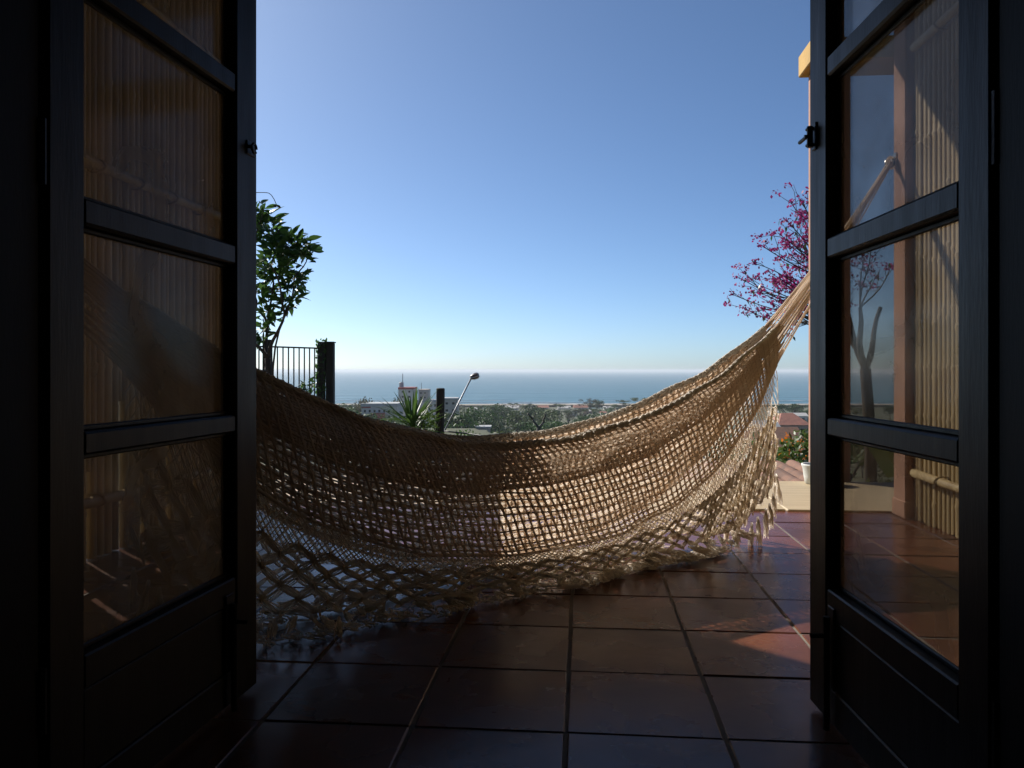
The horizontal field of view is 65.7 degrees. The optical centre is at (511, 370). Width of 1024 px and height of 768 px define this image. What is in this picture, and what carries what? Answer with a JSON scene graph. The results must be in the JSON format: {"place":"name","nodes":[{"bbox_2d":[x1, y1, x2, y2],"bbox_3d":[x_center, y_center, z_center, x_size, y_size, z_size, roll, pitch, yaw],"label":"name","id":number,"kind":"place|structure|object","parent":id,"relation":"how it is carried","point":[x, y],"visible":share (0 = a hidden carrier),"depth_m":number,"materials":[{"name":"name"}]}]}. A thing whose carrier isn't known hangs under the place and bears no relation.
{"place":"outdoors","nodes":[
{"label":"outdoors","id":0,"kind":"place"},
{"bbox_2d":[84,156,894,646],"bbox_3d":[0.056,-0.163,2.816,4.690,1.904,0.450,0,0,-35],"label":"hammock","id":1,"kind":"object","parent":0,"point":[166,364],"visible":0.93,"depth_m":2.51,"materials":[{"name":"beige fabric"}]},
{"bbox_2d":[84,504,958,767],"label":"terrace floor","id":2,"kind":"structure","parent":0,"point":[702,663],"depth_m":2.02,"materials":[{"name":"tile"}]},
{"bbox_2d":[84,0,220,563],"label":"bamboo screen","id":3,"kind":"object","parent":2,"relation":"on","point":[152,132],"visible":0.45,"depth_m":3.49,"materials":[{"name":"brown wood"}]},
{"bbox_2d":[884,11,914,518],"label":"pillar","id":4,"kind":"structure","parent":2,"relation":"on","point":[903,498],"depth_m":4.00,"materials":[{"name":"paint"}]},
{"bbox_2d":[910,0,958,537],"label":"bamboo screen","id":5,"kind":"object","parent":2,"relation":"on","point":[934,46],"visible":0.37,"depth_m":3.75,"materials":[{"name":"beige wood"}]},
{"bbox_2d":[256,0,893,370],"label":"sky","id":6,"kind":"structure","parent":0,"point":[485,185],"materials":[{"name":"blue"}]},
{"bbox_2d":[260,405,893,481],"bbox_3d":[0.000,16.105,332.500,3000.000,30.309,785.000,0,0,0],"label":"hillside","id":7,"kind":"structure","parent":0,"point":[879,413],"depth_m":458.44,"materials":[{"name":"green plant"}]},
{"bbox_2d":[258,339,318,449],"bbox_3d":[-2.806,0.295,9.530,1.262,1.310,0.278,0,0,-43],"label":"iron fence","id":8,"kind":"object","parent":7,"relation":"on","point":[271,355],"visible":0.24,"depth_m":9.61,"materials":[{"name":"black metal"}]},
{"bbox_2d":[256,192,323,374],"bbox_3d":[-2.713,-0.497,9.006,1.173,2.998,0.760,0,0,0],"label":"garden tree","id":9,"kind":"object","parent":7,"relation":"on","point":[285,256],"visible":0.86,"depth_m":8.99,"materials":[{"name":"green plant"}]},
{"bbox_2d":[297,376,316,393],"bbox_3d":[-2.378,0.537,9.201,0.226,0.936,0.297,0,0,0],"label":"shrub","id":10,"kind":"object","parent":7,"relation":"on","point":[311,385],"visible":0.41,"depth_m":9.22,"materials":[{"name":"green plant"}]},
{"bbox_2d":[315,337,335,403],"bbox_3d":[-2.378,0.241,10.071,0.248,1.319,0.198,0,0,0],"label":"gate post","id":11,"kind":"object","parent":7,"relation":"on","point":[325,364],"visible":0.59,"depth_m":10.04,"materials":[{"name":"black metal"}]},
{"bbox_2d":[353,397,368,413],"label":"sparse tree","id":12,"kind":"object","parent":7,"relation":"on","point":[358,407],"visible":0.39,"depth_m":238.11,"materials":[{"name":"green plant"}]},
{"bbox_2d":[353,410,386,418],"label":"leafy tree","id":13,"kind":"object","parent":7,"relation":"on","point":[365,415],"visible":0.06,"depth_m":199.72,"materials":[{"name":"green plant"}]},
{"bbox_2d":[361,402,403,422],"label":"apartment building","id":14,"kind":"structure","parent":7,"relation":"on","point":[369,407],"depth_m":235.00,"materials":[{"name":"white paint"}]},
{"bbox_2d":[372,411,408,423],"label":"leafy tree","id":15,"kind":"object","parent":7,"relation":"on","point":[398,420],"visible":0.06,"depth_m":205.29,"materials":[{"name":"green plant"}]},
{"bbox_2d":[377,388,446,433],"bbox_3d":[-1.029,0.583,7.985,0.842,0.835,0.834,0,0,0],"label":"yucca","id":16,"kind":"object","parent":7,"relation":"on","point":[413,418],"visible":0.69,"depth_m":7.95,"materials":[{"name":"green plant"}]},
{"bbox_2d":[398,374,435,422],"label":"apartment building","id":17,"kind":"structure","parent":7,"relation":"on","point":[410,390],"depth_m":262.00,"materials":[{"name":"white paint"}]},
{"bbox_2d":[418,408,440,431],"bbox_3d":[-0.849,0.696,8.113,0.253,0.631,0.396,0,0,0],"label":"leafy shrub","id":18,"kind":"object","parent":7,"relation":"on","point":[431,423],"visible":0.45,"depth_m":8.05,"materials":[{"name":"green plant"}]},
{"bbox_2d":[436,388,444,433],"bbox_3d":[-0.748,0.593,8.200,0.108,0.816,0.092,0,0,0],"label":"log post","id":19,"kind":"object","parent":7,"relation":"on","point":[440,396],"visible":0.6,"depth_m":8.16,"materials":[{"name":"brown wood"}]},
{"bbox_2d":[444,431,477,434],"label":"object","id":20,"kind":"object","parent":19,"relation":"attached to","point":[460,432],"visible":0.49,"depth_m":7.94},
{"bbox_2d":[416,417,474,427],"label":"leafy tree","id":21,"kind":"object","parent":7,"relation":"on","point":[455,424],"visible":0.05,"depth_m":178.68,"materials":[{"name":"green plant"}]},
{"bbox_2d":[419,412,475,427],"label":"leafy tree","id":22,"kind":"object","parent":7,"relation":"on","point":[445,418],"visible":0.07,"depth_m":188.65,"materials":[{"name":"green plant"}]},
{"bbox_2d":[444,397,459,418],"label":"apartment building","id":23,"kind":"structure","parent":7,"relation":"on","point":[451,403],"depth_m":215.00,"materials":[{"name":"white paint"}]},
{"bbox_2d":[444,372,479,432],"bbox_3d":[-0.617,0.508,8.350,0.554,0.969,0.068,0,0,0],"label":"garden lamp","id":24,"kind":"object","parent":7,"relation":"on","point":[474,376],"visible":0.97,"depth_m":8.34,"materials":[{"name":"grey metal"}]},
{"bbox_2d":[444,408,482,427],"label":"leafy tree","id":25,"kind":"object","parent":7,"relation":"on","point":[460,417],"visible":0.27,"depth_m":188.40,"materials":[{"name":"green plant"}]},
{"bbox_2d":[459,407,474,415],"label":"palm tree","id":26,"kind":"object","parent":7,"relation":"on","point":[463,410],"visible":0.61,"depth_m":379.29,"materials":[{"name":"green plant"}]},
{"bbox_2d":[454,428,486,435],"bbox_3d":[-0.525,0.803,8.390,0.658,0.417,0.413,0,0,0],"label":"leafy shrub","id":27,"kind":"object","parent":7,"relation":"on","point":[466,431],"visible":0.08,"depth_m":8.38,"materials":[{"name":"green plant"}]},
{"bbox_2d":[447,413,504,432],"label":"leafy tree","id":28,"kind":"object","parent":7,"relation":"on","point":[487,423],"visible":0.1,"depth_m":200.74,"materials":[{"name":"green plant"}]},
{"bbox_2d":[465,406,491,420],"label":"leafy tree","id":29,"kind":"object","parent":7,"relation":"on","point":[475,411],"visible":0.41,"depth_m":328.98,"materials":[{"name":"green plant"}]},
{"bbox_2d":[465,425,491,432],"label":"house","id":30,"kind":"structure","parent":7,"relation":"on","point":[484,427],"depth_m":190.00,"materials":[{"name":"white paint"}]},
{"bbox_2d":[478,411,510,432],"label":"leafy tree","id":31,"kind":"object","parent":7,"relation":"on","point":[496,418],"visible":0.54,"depth_m":257.98,"materials":[{"name":"green plant"}]},
{"bbox_2d":[487,403,516,421],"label":"leafy tree","id":32,"kind":"object","parent":7,"relation":"on","point":[500,410],"visible":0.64,"depth_m":349.31,"materials":[{"name":"green plant"}]},
{"bbox_2d":[505,405,518,409],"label":"house","id":33,"kind":"structure","parent":7,"relation":"on","point":[515,406],"depth_m":602.31,"materials":[{"name":"white paint"}]},
{"bbox_2d":[498,411,534,432],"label":"leafy tree","id":34,"kind":"object","parent":7,"relation":"on","point":[517,418],"visible":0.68,"depth_m":279.40,"materials":[{"name":"green plant"}]},
{"bbox_2d":[518,405,528,415],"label":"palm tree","id":35,"kind":"object","parent":7,"relation":"on","point":[524,406],"visible":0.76,"depth_m":419.88,"materials":[{"name":"green plant"}]},
{"bbox_2d":[519,405,543,422],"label":"leafy tree","id":36,"kind":"object","parent":7,"relation":"on","point":[530,411],"visible":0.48,"depth_m":337.56,"materials":[{"name":"green plant"}]},
{"bbox_2d":[527,412,545,430],"bbox_3d":[0.430,2.078,13.973,0.331,2.683,0.315,0,0,0],"label":"bare tree","id":37,"kind":"object","parent":7,"relation":"on","point":[536,424],"visible":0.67,"depth_m":13.98,"materials":[{"name":"brown plant"}]},
{"bbox_2d":[512,421,562,431],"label":"spreading tree","id":38,"kind":"object","parent":7,"relation":"on","point":[543,426],"visible":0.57,"depth_m":200.50,"materials":[{"name":"green plant"}]},
{"bbox_2d":[536,405,548,408],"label":"house","id":39,"kind":"structure","parent":7,"relation":"on","point":[545,406],"depth_m":621.56,"materials":[{"name":"tile"}]},
{"bbox_2d":[531,409,563,422],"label":"leafy tree","id":40,"kind":"object","parent":7,"relation":"on","point":[547,413],"visible":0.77,"depth_m":327.32,"materials":[{"name":"green plant"}]},
{"bbox_2d":[528,418,572,431],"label":"leafy tree","id":41,"kind":"object","parent":7,"relation":"on","point":[551,419],"visible":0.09,"depth_m":238.48,"materials":[{"name":"green plant"}]},
{"bbox_2d":[553,409,570,416],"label":"spreading tree","id":42,"kind":"object","parent":7,"relation":"on","point":[564,411],"visible":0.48,"depth_m":401.77,"materials":[{"name":"green plant"}]},
{"bbox_2d":[557,406,570,408],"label":"house","id":43,"kind":"structure","parent":7,"relation":"on","point":[566,407],"depth_m":610.67,"materials":[{"name":"white paint"}]},
{"bbox_2d":[559,413,574,422],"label":"sparse tree","id":44,"kind":"object","parent":7,"relation":"on","point":[569,417],"visible":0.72,"depth_m":382.55,"materials":[{"name":"green plant"}]},
{"bbox_2d":[261,477,893,513],"bbox_3d":[1.394,0.894,4.777,7.388,0.311,1.135,0,0,5],"label":"terrace border","id":45,"kind":"object","parent":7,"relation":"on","point":[869,497],"visible":0.12,"depth_m":4.64,"materials":[{"name":"concrete"}]},
{"bbox_2d":[801,462,809,483],"bbox_3d":[1.985,0.675,5.180,0.184,0.128,0.184,0,0,0],"label":"flower pot","id":46,"kind":"object","parent":45,"relation":"on","point":[806,469],"visible":0.34,"depth_m":5.15,"materials":[{"name":"ceramic"}]},
{"bbox_2d":[573,405,588,408],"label":"house","id":47,"kind":"structure","parent":7,"relation":"on","point":[580,407],"depth_m":630.00,"materials":[{"name":"white tile"}]},
{"bbox_2d":[573,408,588,415],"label":"sparse tree","id":48,"kind":"object","parent":7,"relation":"on","point":[580,411],"visible":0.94,"depth_m":416.63,"materials":[{"name":"green plant"}]},
{"bbox_2d":[570,412,604,423],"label":"leafy tree","id":49,"kind":"object","parent":7,"relation":"on","point":[585,417],"visible":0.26,"depth_m":288.74,"materials":[{"name":"green plant"}]},
{"bbox_2d":[578,398,596,407],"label":"sparse tree","id":50,"kind":"object","parent":7,"relation":"on","point":[589,404],"visible":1,"depth_m":559.54,"materials":[{"name":"green plant"}]},
{"bbox_2d":[592,399,604,407],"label":"leafy tree","id":51,"kind":"object","parent":7,"relation":"on","point":[598,403],"visible":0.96,"depth_m":563.41,"materials":[{"name":"green plant"}]},
{"bbox_2d":[630,397,646,401],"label":"spreading tree","id":52,"kind":"object","parent":7,"relation":"on","point":[634,399],"visible":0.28,"depth_m":522.61,"materials":[{"name":"green plant"}]},
{"bbox_2d":[616,460,803,480],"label":"tiled roof","id":53,"kind":"structure","parent":7,"relation":"on","point":[790,470],"depth_m":6.36,"materials":[{"name":"tile"}]},
{"bbox_2d":[599,447,893,481],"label":"undergrowth","id":54,"kind":"object","parent":7,"relation":"on","point":[884,459],"depth_m":8.97,"materials":[{"name":"green plant"}]},
{"bbox_2d":[731,420,780,460],"bbox_3d":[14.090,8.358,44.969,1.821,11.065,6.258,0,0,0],"label":"house","id":55,"kind":"structure","parent":7,"relation":"on","point":[777,424],"depth_m":44.73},
{"bbox_2d":[731,432,794,461],"bbox_3d":[3.396,2.163,11.001,1.087,2.639,1.130,0,0,0],"label":"garden shrub","id":56,"kind":"object","parent":7,"relation":"on","point":[760,446],"visible":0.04,"depth_m":11.04,"materials":[{"name":"green plant"}]},
{"bbox_2d":[739,427,806,461],"bbox_3d":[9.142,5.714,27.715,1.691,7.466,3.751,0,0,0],"label":"house","id":57,"kind":"structure","parent":7,"relation":"on","point":[780,433],"depth_m":27.36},
{"bbox_2d":[770,405,785,412],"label":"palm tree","id":58,"kind":"object","parent":7,"relation":"on","point":[779,410],"visible":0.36,"depth_m":419.28,"materials":[{"name":"green plant"}]},
{"bbox_2d":[714,431,864,479],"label":"spreading tree","id":59,"kind":"object","parent":7,"relation":"on","point":[855,449],"visible":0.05,"depth_m":82.57,"materials":[{"name":"green plant"}]},
{"bbox_2d":[772,429,808,463],"bbox_3d":[2.839,1.333,7.767,0.652,1.534,0.847,0,0,0],"label":"flowering shrub","id":60,"kind":"object","parent":7,"relation":"on","point":[799,446],"visible":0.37,"depth_m":7.75,"materials":[{"name":"green plant"}]},
{"bbox_2d":[772,413,808,433],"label":"house","id":61,"kind":"structure","parent":7,"relation":"on","point":[789,420],"depth_m":166.02,"materials":[{"name":"red tile"}]},
{"bbox_2d":[777,404,804,412],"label":"spreading tree","id":62,"kind":"object","parent":7,"relation":"on","point":[795,407],"visible":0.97,"depth_m":360.00,"materials":[{"name":"green plant"}]},
{"bbox_2d":[794,413,807,421],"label":"house","id":63,"kind":"structure","parent":7,"relation":"on","point":[803,416],"depth_m":330.09,"materials":[{"name":"white paint"}]},
{"bbox_2d":[723,182,893,481],"bbox_3d":[4.654,0.490,12.117,2.745,7.091,2.122,0,0,14],"label":"flowering tree","id":64,"kind":"object","parent":7,"relation":"on","point":[867,407],"visible":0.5,"depth_m":12.12,"materials":[{"name":"pink plant"}]},
{"bbox_2d":[809,70,850,481],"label":"pillar","id":65,"kind":"structure","parent":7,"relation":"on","point":[847,266],"depth_m":5.34,"materials":[{"name":"paint"}]},
{"bbox_2d":[799,35,893,77],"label":"roof beam","id":66,"kind":"structure","parent":65,"relation":"on","point":[878,59],"depth_m":5.43,"materials":[{"name":"paint"}]},
{"bbox_2d":[851,408,862,415],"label":"leafy tree","id":67,"kind":"object","parent":7,"relation":"on","point":[856,412],"visible":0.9,"depth_m":461.88,"materials":[{"name":"green plant"}]},
{"bbox_2d":[852,453,864,477],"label":"spreading tree","id":68,"kind":"object","parent":7,"relation":"on","point":[858,461],"visible":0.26,"depth_m":186.76,"materials":[{"name":"brown plant"}]},
{"bbox_2d":[883,405,893,419],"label":"leafy tree","id":69,"kind":"object","parent":7,"relation":"on","point":[889,409],"visible":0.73,"depth_m":445.84,"materials":[{"name":"green plant"}]},
{"bbox_2d":[274,371,893,406],"bbox_3d":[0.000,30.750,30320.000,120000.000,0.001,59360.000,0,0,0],"label":"sea","id":70,"kind":"structure","parent":0,"point":[551,386],"depth_m":1703.72,"materials":[{"name":"teal liquid"}]},
{"bbox_2d":[335,400,893,403],"bbox_3d":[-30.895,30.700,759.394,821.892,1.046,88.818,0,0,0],"label":"surf","id":71,"kind":"structure","parent":70,"relation":"on","point":[553,402],"depth_m":748.96,"materials":[{"name":"liquid"}]},
{"bbox_2d":[337,404,893,404],"bbox_3d":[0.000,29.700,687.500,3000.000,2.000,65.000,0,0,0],"label":"beach","id":72,"kind":"structure","parent":0,"point":[619,404],"depth_m":682.42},
{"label":"room floor","id":73,"kind":"structure","parent":0,"visible":0},
{"bbox_2d":[0,0,1023,767],"bbox_3d":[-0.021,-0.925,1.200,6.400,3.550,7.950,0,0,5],"label":"door frame","id":74,"kind":"structure","parent":73,"relation":"on","point":[18,382],"depth_m":1.13,"materials":[{"name":"brown wood"}]},
{"bbox_2d":[38,0,257,767],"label":"door leaf","id":75,"kind":"object","parent":74,"relation":"attached to","point":[153,687],"visible":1,"depth_m":1.41,"materials":[{"name":"brown wood"}]},
{"bbox_2d":[798,0,999,767],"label":"door leaf","id":76,"kind":"object","parent":74,"relation":"attached to","point":[885,692],"visible":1,"depth_m":1.32,"materials":[{"name":"brown wood"}]}
]}

